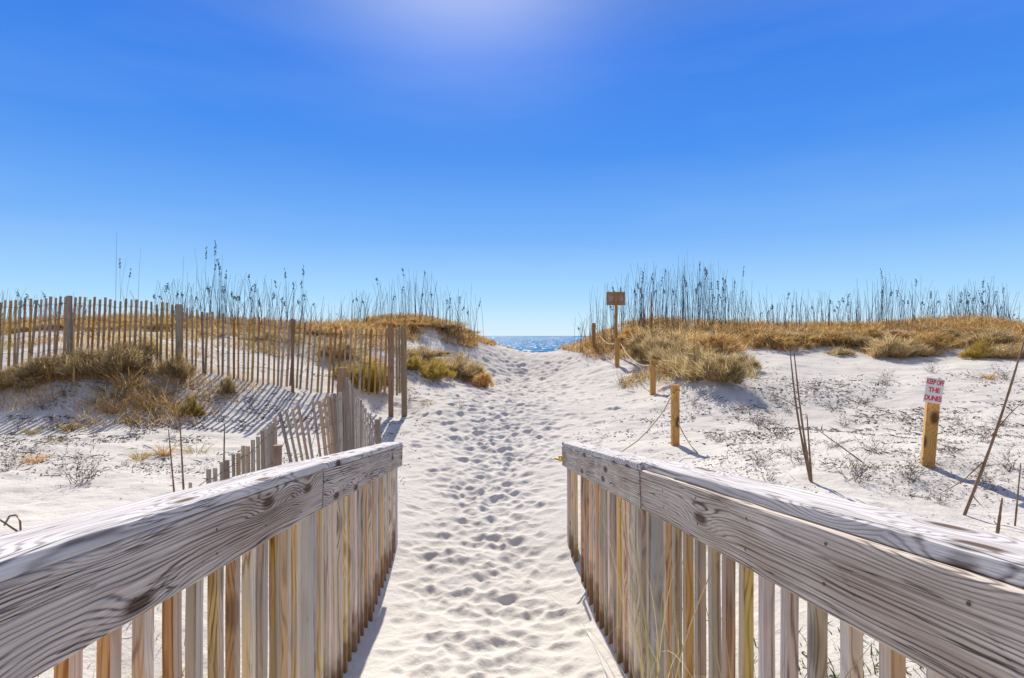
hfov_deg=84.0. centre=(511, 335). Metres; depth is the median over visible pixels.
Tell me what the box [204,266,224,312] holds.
sea oats
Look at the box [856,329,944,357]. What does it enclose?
dune shrub
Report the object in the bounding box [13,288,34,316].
sea oats
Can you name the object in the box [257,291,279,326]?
sea oats
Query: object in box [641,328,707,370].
dune shrub
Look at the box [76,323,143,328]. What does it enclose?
dune shrub
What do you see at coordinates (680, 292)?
sea oats
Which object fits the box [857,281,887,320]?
sea oats
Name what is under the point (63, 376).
dune grass
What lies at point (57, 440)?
grass tuft
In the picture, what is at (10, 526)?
hooked twig
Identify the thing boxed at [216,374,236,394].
dune shrub
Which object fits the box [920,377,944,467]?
warning sign
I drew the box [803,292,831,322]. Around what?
sea oats
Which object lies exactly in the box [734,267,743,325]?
sea oats
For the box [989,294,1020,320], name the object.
sea oats
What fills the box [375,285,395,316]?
sea oats
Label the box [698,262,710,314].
sea oats
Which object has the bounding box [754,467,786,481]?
dead bush
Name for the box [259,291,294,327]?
sea oats
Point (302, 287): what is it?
sea oats
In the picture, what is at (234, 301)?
sea oats
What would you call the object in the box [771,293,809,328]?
sea oats
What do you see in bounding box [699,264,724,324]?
sea oats
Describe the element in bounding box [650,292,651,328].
stake
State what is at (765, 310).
sea oats
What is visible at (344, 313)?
sea oats
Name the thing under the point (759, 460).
dead bush
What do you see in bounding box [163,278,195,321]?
sea oats
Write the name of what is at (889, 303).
sea oats
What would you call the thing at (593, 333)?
rope post
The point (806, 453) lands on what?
stake
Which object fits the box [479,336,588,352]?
sea
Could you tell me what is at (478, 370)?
dune shrub
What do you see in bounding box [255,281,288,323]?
sea oats
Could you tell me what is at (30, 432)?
grass tuft
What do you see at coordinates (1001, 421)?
dead bush
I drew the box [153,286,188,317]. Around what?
sea oats
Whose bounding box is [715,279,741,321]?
sea oats
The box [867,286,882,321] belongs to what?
sea oats
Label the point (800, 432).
stake
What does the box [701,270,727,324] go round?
sea oats
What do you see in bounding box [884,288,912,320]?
sea oats
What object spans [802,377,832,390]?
dead bush
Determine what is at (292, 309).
sea oats
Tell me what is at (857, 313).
sea oats
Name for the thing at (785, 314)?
sea oats
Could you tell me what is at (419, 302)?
sea oats
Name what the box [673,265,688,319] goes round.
sea oats
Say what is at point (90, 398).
dead bush
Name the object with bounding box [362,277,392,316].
sea oats
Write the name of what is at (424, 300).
sea oats
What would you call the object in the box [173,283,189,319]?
sea oats
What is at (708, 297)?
sea oats
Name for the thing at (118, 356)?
dune shrub
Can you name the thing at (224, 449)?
stake
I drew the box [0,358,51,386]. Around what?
dune shrub
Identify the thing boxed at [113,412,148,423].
grass tuft
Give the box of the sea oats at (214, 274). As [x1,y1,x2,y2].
[214,240,221,317]
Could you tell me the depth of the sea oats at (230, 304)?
15.74 m
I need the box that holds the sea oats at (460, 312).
[455,292,473,336]
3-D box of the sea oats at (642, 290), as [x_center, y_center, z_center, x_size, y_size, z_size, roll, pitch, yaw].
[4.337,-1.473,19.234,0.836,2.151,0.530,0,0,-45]
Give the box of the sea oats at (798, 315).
[792,296,806,330]
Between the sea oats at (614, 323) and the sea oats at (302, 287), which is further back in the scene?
the sea oats at (614, 323)
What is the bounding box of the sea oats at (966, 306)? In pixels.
[949,292,972,316]
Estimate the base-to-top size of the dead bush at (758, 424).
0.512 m
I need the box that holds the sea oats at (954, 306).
[935,289,962,316]
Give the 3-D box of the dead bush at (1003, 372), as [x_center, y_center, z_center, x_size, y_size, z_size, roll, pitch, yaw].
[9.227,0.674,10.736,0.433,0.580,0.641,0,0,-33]
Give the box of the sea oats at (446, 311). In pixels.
[434,294,450,320]
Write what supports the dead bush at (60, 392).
on the sand
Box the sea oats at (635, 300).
[621,274,647,326]
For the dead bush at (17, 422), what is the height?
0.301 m
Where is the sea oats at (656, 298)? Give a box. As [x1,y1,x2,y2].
[649,280,669,314]
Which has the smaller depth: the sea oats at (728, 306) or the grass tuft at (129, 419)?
the grass tuft at (129, 419)
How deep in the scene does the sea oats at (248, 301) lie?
14.91 m
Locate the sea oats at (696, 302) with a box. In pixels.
[684,276,701,324]
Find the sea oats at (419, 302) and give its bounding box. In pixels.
[406,286,424,314]
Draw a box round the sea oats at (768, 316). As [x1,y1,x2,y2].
[756,306,777,328]
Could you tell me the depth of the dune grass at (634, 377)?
12.72 m
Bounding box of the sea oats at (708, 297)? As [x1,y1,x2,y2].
[692,267,720,317]
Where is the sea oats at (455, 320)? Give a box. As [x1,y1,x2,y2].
[445,291,462,339]
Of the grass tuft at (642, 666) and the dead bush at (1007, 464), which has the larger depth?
the dead bush at (1007, 464)
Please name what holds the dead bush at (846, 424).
on the sand
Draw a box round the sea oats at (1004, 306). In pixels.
[987,287,1019,320]
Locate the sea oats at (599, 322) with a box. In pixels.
[593,303,604,338]
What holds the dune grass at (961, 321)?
on the sand
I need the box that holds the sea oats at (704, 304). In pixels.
[693,265,707,320]
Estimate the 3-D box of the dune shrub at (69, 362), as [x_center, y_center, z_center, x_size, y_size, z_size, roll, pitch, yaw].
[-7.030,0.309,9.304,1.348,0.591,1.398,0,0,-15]
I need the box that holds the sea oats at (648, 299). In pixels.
[641,275,667,322]
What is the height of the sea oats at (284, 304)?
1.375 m
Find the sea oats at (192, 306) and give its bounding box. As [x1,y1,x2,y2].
[172,286,205,319]
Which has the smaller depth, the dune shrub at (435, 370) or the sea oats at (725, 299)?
the dune shrub at (435, 370)
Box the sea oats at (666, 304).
[658,267,673,326]
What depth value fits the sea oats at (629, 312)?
17.25 m
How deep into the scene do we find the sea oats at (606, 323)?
19.65 m
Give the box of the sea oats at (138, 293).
[138,252,140,313]
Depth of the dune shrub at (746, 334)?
15.99 m
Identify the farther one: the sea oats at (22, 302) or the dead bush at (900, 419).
the sea oats at (22, 302)
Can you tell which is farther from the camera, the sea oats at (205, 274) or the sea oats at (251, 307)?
the sea oats at (205, 274)
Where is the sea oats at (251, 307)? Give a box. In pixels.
[242,283,262,323]
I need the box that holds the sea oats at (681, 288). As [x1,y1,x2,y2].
[661,266,686,308]
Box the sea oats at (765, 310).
[744,294,773,327]
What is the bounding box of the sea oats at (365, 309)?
[358,296,375,321]
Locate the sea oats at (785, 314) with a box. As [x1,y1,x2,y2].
[768,301,804,325]
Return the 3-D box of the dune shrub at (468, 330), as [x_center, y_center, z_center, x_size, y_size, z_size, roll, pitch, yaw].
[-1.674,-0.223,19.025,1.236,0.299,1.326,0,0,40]
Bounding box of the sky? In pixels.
[0,0,1023,335]
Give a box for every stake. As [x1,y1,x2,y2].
[73,326,74,385]
[168,430,174,491]
[179,418,184,489]
[223,424,224,478]
[643,308,644,331]
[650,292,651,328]
[768,349,809,480]
[794,353,811,482]
[806,415,812,482]
[813,426,867,465]
[939,339,1023,515]
[995,498,1002,533]
[1014,463,1020,525]
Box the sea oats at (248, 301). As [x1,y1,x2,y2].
[225,281,258,322]
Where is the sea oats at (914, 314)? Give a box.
[908,279,931,320]
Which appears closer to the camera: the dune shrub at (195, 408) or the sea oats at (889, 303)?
the dune shrub at (195, 408)
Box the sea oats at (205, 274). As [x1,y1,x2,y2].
[204,248,216,315]
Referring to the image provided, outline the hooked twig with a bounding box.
[0,514,21,531]
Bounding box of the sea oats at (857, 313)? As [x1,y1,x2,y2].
[853,292,866,328]
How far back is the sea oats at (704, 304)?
19.23 m
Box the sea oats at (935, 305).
[925,293,952,318]
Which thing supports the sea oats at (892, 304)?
on the sand
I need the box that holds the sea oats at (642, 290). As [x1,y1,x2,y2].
[630,264,653,320]
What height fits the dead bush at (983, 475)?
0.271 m
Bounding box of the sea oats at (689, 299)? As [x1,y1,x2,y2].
[679,271,708,321]
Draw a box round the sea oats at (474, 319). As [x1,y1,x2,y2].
[457,296,482,339]
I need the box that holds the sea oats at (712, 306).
[703,279,719,320]
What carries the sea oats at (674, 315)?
on the sand
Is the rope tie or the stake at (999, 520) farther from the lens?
the rope tie
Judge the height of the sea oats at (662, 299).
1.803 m
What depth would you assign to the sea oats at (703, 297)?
19.06 m
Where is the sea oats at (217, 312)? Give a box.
[216,277,235,319]
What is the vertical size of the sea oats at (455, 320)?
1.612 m
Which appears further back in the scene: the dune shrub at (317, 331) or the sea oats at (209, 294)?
the sea oats at (209, 294)
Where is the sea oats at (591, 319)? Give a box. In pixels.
[589,287,604,339]
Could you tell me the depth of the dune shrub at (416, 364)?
13.24 m
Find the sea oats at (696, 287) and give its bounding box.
[688,264,703,318]
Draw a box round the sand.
[0,319,1023,677]
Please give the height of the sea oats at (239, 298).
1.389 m
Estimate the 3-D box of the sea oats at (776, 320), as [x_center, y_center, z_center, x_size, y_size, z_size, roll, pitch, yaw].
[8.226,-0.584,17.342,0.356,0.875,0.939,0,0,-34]
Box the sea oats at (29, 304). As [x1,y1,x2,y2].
[15,291,43,322]
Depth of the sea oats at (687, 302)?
17.84 m
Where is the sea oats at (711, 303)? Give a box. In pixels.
[693,270,723,330]
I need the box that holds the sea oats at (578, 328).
[574,318,589,351]
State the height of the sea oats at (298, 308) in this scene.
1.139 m
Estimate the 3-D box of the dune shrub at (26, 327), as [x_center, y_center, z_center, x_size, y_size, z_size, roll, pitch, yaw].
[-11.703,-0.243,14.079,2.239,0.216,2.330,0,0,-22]
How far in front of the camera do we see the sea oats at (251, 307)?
14.92 m
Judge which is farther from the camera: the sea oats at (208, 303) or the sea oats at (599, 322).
the sea oats at (599, 322)
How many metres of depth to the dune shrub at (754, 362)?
11.70 m
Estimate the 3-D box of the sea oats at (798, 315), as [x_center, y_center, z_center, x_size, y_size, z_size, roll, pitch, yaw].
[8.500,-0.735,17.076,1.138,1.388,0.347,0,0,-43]
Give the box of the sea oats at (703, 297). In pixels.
[694,264,713,320]
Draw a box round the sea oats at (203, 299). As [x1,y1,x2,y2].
[180,281,212,317]
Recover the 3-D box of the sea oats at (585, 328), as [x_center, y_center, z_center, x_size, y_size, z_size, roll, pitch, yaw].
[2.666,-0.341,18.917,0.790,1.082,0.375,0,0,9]
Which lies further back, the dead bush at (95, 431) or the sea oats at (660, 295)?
the sea oats at (660, 295)
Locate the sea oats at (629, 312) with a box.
[617,291,637,329]
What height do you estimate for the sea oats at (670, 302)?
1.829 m
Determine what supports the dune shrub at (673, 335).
on the sand
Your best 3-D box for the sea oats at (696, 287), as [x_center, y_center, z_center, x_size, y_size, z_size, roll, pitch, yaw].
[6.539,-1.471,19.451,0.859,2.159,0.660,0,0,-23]
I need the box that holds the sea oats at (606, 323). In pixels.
[600,287,612,332]
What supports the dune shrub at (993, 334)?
on the sand
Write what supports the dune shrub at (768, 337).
on the sand
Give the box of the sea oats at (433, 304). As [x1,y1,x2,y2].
[425,281,437,327]
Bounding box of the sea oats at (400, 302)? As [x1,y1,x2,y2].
[391,286,409,318]
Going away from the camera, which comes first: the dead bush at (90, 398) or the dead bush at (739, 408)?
the dead bush at (90, 398)
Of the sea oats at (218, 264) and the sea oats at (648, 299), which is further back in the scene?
the sea oats at (648, 299)
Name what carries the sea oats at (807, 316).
on the sand
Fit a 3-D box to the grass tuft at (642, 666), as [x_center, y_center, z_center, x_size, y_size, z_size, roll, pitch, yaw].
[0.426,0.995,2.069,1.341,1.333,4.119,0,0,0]
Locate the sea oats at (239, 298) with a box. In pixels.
[231,281,262,316]
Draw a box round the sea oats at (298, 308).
[292,292,311,325]
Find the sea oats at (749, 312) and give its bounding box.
[740,297,755,326]
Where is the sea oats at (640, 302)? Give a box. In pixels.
[628,265,645,329]
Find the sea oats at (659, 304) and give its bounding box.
[652,276,669,327]
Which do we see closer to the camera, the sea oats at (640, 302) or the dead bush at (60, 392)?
the dead bush at (60, 392)
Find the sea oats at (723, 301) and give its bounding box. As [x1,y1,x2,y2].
[714,276,726,320]
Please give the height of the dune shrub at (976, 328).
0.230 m
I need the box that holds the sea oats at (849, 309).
[843,291,855,319]
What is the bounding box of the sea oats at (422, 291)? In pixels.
[413,271,431,314]
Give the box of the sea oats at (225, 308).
[198,274,242,327]
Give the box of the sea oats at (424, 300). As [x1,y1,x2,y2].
[414,275,436,317]
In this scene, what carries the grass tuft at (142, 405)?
on the sand
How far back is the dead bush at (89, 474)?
5.42 m
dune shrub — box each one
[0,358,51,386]
[1,323,46,329]
[5,353,70,377]
[49,343,112,374]
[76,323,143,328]
[77,333,157,372]
[99,333,168,355]
[115,320,210,327]
[155,350,197,377]
[174,389,209,416]
[190,327,246,335]
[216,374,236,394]
[235,329,308,341]
[287,327,343,333]
[312,334,373,358]
[331,362,365,380]
[342,354,395,372]
[350,355,395,392]
[368,320,411,325]
[387,315,457,326]
[407,344,453,357]
[407,351,426,370]
[419,352,456,379]
[427,350,488,375]
[436,318,470,327]
[456,360,491,378]
[457,327,480,333]
[470,371,494,387]
[613,323,645,340]
[625,321,666,347]
[625,330,674,362]
[632,322,738,352]
[638,333,730,377]
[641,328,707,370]
[669,329,758,353]
[680,347,753,383]
[724,326,791,336]
[724,347,764,371]
[739,329,818,346]
[773,325,824,340]
[792,327,865,342]
[807,323,862,336]
[822,346,855,354]
[829,329,882,345]
[851,326,926,339]
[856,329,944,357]
[896,329,962,347]
[897,340,944,355]
[907,327,963,336]
[919,324,1000,330]
[952,326,1022,343]
[957,338,996,358]
[974,341,1023,358]
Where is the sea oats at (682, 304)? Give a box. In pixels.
[680,260,687,326]
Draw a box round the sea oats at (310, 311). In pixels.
[284,294,323,324]
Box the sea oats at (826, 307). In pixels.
[816,297,840,319]
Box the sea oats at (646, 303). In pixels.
[635,263,658,325]
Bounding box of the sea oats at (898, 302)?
[888,290,908,320]
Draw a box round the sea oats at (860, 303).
[858,288,877,318]
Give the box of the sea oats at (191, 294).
[178,275,213,316]
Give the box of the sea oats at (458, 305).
[442,283,471,329]
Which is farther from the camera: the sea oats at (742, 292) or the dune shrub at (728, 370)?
the sea oats at (742, 292)
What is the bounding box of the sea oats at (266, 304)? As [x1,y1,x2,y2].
[241,280,274,322]
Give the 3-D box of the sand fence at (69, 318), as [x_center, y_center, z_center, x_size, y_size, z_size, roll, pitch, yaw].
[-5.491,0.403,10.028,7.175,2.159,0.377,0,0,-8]
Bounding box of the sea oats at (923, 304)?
[912,290,933,315]
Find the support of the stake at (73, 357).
on the sand
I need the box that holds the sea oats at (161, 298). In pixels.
[145,282,168,320]
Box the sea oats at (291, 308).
[284,292,317,321]
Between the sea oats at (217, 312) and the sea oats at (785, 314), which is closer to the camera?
the sea oats at (217, 312)
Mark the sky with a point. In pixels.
(527, 153)
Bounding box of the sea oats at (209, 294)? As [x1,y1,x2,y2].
[201,273,217,316]
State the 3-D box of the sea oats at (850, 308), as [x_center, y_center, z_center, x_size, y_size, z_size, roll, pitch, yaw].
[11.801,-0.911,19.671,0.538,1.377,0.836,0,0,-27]
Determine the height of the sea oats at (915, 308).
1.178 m
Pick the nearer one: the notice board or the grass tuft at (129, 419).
the grass tuft at (129, 419)
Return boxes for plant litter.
[0,338,444,498]
[423,360,1023,669]
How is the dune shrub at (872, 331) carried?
on the sand
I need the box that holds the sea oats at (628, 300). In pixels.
[614,277,629,323]
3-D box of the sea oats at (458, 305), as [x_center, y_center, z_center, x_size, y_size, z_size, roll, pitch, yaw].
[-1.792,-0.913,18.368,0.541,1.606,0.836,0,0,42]
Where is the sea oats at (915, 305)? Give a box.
[907,293,941,319]
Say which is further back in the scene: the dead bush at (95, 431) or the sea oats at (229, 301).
the sea oats at (229, 301)
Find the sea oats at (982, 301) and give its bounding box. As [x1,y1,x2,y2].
[976,288,996,314]
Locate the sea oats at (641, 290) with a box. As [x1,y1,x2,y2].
[637,268,664,320]
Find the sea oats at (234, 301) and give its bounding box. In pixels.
[221,273,252,328]
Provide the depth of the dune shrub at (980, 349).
13.32 m
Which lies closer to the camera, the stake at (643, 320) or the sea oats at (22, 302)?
the sea oats at (22, 302)
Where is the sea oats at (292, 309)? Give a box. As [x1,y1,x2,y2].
[280,286,307,329]
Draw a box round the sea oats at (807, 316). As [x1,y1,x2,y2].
[785,289,822,326]
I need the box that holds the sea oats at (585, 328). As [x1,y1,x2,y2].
[580,311,599,340]
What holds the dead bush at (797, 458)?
on the sand
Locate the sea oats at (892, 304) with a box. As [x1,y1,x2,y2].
[880,274,907,328]
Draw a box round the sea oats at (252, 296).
[238,274,265,319]
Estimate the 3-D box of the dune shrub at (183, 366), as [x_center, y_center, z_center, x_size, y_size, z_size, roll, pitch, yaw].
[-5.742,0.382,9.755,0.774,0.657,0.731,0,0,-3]
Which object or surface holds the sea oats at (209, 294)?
on the sand
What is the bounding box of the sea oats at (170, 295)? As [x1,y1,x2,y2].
[163,278,178,315]
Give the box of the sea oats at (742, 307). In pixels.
[731,293,751,322]
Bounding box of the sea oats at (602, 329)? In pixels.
[594,291,611,351]
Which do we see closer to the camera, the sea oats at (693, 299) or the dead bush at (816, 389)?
the dead bush at (816, 389)
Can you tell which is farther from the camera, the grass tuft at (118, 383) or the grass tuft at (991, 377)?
the grass tuft at (991, 377)
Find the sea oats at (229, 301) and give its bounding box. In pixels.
[220,283,250,318]
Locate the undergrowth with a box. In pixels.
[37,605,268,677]
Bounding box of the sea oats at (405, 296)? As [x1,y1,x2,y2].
[385,268,416,314]
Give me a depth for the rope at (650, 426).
6.86 m
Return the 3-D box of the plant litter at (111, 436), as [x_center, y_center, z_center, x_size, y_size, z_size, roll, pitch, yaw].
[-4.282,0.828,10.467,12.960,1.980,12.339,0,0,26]
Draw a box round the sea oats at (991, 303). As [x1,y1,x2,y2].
[980,285,1004,317]
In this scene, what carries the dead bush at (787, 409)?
on the sand
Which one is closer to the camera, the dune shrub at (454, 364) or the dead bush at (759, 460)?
the dead bush at (759, 460)
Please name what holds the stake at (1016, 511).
on the sand
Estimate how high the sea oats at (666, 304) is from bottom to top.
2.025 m
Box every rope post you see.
[592,323,594,349]
[615,338,618,366]
[650,360,655,394]
[671,385,679,445]
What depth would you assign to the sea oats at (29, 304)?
14.80 m
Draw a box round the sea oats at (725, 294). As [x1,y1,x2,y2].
[705,278,734,315]
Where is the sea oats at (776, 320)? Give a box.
[767,303,793,326]
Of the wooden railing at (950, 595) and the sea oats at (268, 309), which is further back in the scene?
the sea oats at (268, 309)
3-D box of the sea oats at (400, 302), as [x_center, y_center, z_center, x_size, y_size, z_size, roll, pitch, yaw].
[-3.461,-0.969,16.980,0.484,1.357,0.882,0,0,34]
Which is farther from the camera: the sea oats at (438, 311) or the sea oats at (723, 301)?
the sea oats at (723, 301)
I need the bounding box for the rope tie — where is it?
[554,456,563,461]
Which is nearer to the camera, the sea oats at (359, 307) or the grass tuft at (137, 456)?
the grass tuft at (137, 456)
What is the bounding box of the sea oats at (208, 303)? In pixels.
[187,276,220,321]
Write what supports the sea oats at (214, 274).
on the sand
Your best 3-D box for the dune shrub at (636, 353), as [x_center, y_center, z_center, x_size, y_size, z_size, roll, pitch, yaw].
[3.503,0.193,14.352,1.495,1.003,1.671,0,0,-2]
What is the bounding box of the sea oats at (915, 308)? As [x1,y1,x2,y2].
[899,290,925,323]
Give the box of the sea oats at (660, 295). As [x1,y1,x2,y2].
[652,269,667,321]
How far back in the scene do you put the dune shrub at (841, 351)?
14.37 m
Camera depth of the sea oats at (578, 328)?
17.64 m
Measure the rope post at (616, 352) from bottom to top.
1.041 m
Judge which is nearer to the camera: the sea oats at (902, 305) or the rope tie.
the rope tie
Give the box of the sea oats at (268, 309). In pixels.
[257,291,276,323]
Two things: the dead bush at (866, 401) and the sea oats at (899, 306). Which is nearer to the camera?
the dead bush at (866, 401)
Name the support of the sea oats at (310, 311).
on the sand
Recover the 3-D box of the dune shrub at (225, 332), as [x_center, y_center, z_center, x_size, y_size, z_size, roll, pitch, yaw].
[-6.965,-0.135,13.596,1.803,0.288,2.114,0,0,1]
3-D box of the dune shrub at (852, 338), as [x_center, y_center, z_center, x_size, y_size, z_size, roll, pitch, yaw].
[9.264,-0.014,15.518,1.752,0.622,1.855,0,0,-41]
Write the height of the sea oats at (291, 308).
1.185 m
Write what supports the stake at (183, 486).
on the sand
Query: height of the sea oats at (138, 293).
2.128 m
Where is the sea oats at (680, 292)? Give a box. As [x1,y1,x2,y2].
[676,257,687,316]
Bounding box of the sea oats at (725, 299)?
[724,286,743,326]
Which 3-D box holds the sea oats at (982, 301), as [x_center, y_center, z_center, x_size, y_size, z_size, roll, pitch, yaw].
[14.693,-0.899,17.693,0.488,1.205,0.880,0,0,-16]
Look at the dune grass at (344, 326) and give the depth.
15.55 m
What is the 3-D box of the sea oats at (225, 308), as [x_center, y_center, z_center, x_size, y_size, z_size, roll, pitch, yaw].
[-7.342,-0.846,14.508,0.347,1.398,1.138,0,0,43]
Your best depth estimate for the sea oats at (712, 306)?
18.41 m
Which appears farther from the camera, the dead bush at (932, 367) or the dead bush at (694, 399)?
the dead bush at (932, 367)
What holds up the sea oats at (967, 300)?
on the sand
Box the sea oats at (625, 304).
[619,274,646,320]
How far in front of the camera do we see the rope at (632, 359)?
13.16 m
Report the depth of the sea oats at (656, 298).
19.64 m
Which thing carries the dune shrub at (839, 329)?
on the sand
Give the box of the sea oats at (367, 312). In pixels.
[356,293,378,322]
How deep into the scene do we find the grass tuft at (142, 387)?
9.02 m
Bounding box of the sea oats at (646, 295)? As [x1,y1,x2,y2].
[631,266,656,326]
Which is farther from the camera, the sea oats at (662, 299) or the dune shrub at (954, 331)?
the sea oats at (662, 299)
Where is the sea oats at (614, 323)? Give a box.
[597,287,622,331]
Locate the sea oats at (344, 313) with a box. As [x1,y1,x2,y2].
[340,297,356,321]
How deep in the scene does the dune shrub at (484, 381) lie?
13.51 m
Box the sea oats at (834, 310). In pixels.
[833,301,852,326]
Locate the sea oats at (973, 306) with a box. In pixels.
[966,281,983,315]
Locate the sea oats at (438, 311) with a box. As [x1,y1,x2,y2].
[427,293,447,328]
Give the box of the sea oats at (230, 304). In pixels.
[220,285,249,322]
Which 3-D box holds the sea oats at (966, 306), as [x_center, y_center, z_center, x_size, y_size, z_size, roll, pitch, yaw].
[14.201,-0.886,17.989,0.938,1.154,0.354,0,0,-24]
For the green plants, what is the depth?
2.51 m
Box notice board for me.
[606,292,624,337]
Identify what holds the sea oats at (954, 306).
on the sand
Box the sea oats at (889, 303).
[875,277,901,320]
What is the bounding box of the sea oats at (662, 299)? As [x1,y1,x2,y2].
[656,269,671,317]
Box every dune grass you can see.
[0,325,1023,394]
[0,330,269,430]
[1,310,496,354]
[558,311,1023,359]
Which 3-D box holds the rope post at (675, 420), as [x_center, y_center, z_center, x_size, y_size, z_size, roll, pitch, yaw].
[2.093,1.166,7.300,0.092,1.073,0.092,0,0,0]
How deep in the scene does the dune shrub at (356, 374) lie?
11.27 m
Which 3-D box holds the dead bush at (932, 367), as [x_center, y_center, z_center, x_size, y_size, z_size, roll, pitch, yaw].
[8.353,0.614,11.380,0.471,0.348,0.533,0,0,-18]
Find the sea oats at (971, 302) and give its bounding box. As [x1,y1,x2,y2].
[963,288,991,312]
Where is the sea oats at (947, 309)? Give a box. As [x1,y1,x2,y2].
[930,294,964,315]
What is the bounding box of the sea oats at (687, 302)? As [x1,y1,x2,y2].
[676,274,697,325]
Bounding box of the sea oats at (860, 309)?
[856,294,864,322]
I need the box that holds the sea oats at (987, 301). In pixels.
[974,280,993,316]
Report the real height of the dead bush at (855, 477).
0.348 m
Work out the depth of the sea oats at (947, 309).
17.34 m
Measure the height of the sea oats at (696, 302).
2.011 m
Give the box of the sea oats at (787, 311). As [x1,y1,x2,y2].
[783,291,802,325]
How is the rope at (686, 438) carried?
attached to the rope post at (675, 420)
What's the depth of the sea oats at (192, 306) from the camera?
15.00 m
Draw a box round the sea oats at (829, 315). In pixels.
[821,297,833,325]
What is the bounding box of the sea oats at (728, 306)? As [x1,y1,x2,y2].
[717,289,742,321]
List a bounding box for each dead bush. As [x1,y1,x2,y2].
[0,445,33,467]
[6,414,32,428]
[32,394,57,409]
[41,381,79,396]
[44,442,125,484]
[77,389,100,404]
[82,368,111,391]
[83,422,100,436]
[94,376,137,403]
[121,414,146,431]
[125,337,161,378]
[144,383,170,399]
[145,403,164,415]
[156,379,191,396]
[167,366,191,383]
[167,416,185,433]
[687,395,703,405]
[701,429,732,442]
[728,394,750,412]
[740,439,774,465]
[746,402,781,429]
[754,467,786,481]
[760,416,797,437]
[766,389,784,403]
[775,439,819,464]
[779,400,796,415]
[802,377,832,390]
[816,447,886,483]
[817,396,843,410]
[818,430,847,450]
[833,414,866,426]
[845,395,874,404]
[853,433,898,453]
[871,371,891,382]
[891,446,938,484]
[893,407,918,420]
[921,433,978,453]
[924,360,942,372]
[926,483,957,505]
[944,409,987,425]
[962,460,1009,482]
[966,414,1004,444]
[977,444,1023,469]
[978,413,1022,426]
[986,364,1017,379]
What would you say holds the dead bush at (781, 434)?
on the sand
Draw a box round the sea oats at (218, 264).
[217,258,226,307]
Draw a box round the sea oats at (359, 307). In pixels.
[354,291,374,320]
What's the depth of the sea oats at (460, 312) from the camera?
17.91 m
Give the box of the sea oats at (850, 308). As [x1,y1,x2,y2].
[840,292,865,322]
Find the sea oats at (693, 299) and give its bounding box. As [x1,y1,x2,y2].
[675,276,705,321]
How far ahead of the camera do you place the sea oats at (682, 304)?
17.83 m
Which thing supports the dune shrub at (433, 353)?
on the sand
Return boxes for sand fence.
[0,296,406,416]
[188,368,380,487]
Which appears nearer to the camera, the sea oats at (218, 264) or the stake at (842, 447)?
the stake at (842, 447)
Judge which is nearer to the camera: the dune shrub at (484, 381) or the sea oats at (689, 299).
the dune shrub at (484, 381)
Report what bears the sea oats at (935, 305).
on the sand
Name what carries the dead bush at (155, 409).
on the sand
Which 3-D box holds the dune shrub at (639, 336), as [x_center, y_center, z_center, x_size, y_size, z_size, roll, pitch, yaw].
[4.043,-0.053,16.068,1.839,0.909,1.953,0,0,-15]
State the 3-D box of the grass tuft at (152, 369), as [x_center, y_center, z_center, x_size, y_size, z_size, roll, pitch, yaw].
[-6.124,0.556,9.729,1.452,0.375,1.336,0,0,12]
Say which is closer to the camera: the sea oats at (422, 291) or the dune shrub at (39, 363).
the dune shrub at (39, 363)
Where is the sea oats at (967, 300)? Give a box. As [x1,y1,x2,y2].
[950,281,973,318]
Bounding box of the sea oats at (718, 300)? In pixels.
[709,281,726,325]
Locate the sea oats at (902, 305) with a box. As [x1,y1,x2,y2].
[896,280,912,319]
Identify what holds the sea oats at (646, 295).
on the sand
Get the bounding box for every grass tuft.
[1,450,53,463]
[18,426,45,434]
[38,436,70,442]
[54,421,83,430]
[65,380,151,402]
[84,365,159,389]
[97,398,131,413]
[105,382,166,394]
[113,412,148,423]
[122,446,154,459]
[126,400,160,409]
[133,361,177,373]
[144,441,194,455]
[168,439,218,456]
[414,397,436,405]
[491,449,897,677]
[971,370,1006,379]
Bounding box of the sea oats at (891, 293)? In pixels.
[865,275,892,329]
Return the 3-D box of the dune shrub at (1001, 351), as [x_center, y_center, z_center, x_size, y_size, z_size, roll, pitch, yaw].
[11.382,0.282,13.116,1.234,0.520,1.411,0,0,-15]
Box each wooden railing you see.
[0,442,402,677]
[562,442,1023,677]
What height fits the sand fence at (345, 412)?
1.935 m
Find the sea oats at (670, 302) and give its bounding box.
[662,270,674,323]
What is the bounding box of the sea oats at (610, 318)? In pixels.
[602,288,614,345]
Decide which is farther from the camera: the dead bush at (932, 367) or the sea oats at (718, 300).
the sea oats at (718, 300)
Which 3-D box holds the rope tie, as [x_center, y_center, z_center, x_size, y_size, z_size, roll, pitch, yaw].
[0.460,1.135,5.220,0.134,0.106,0.247,0,0,0]
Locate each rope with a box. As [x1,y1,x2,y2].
[578,393,673,474]
[620,342,650,365]
[678,422,697,452]
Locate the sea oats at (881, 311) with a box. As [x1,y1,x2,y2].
[870,289,897,325]
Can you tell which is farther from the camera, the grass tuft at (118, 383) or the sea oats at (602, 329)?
the sea oats at (602, 329)
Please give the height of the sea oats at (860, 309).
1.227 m
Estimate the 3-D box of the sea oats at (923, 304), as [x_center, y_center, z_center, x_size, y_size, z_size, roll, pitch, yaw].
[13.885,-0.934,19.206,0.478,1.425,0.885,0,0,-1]
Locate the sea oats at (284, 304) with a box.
[271,279,302,321]
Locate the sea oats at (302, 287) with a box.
[300,264,304,320]
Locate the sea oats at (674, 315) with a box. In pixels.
[666,278,677,321]

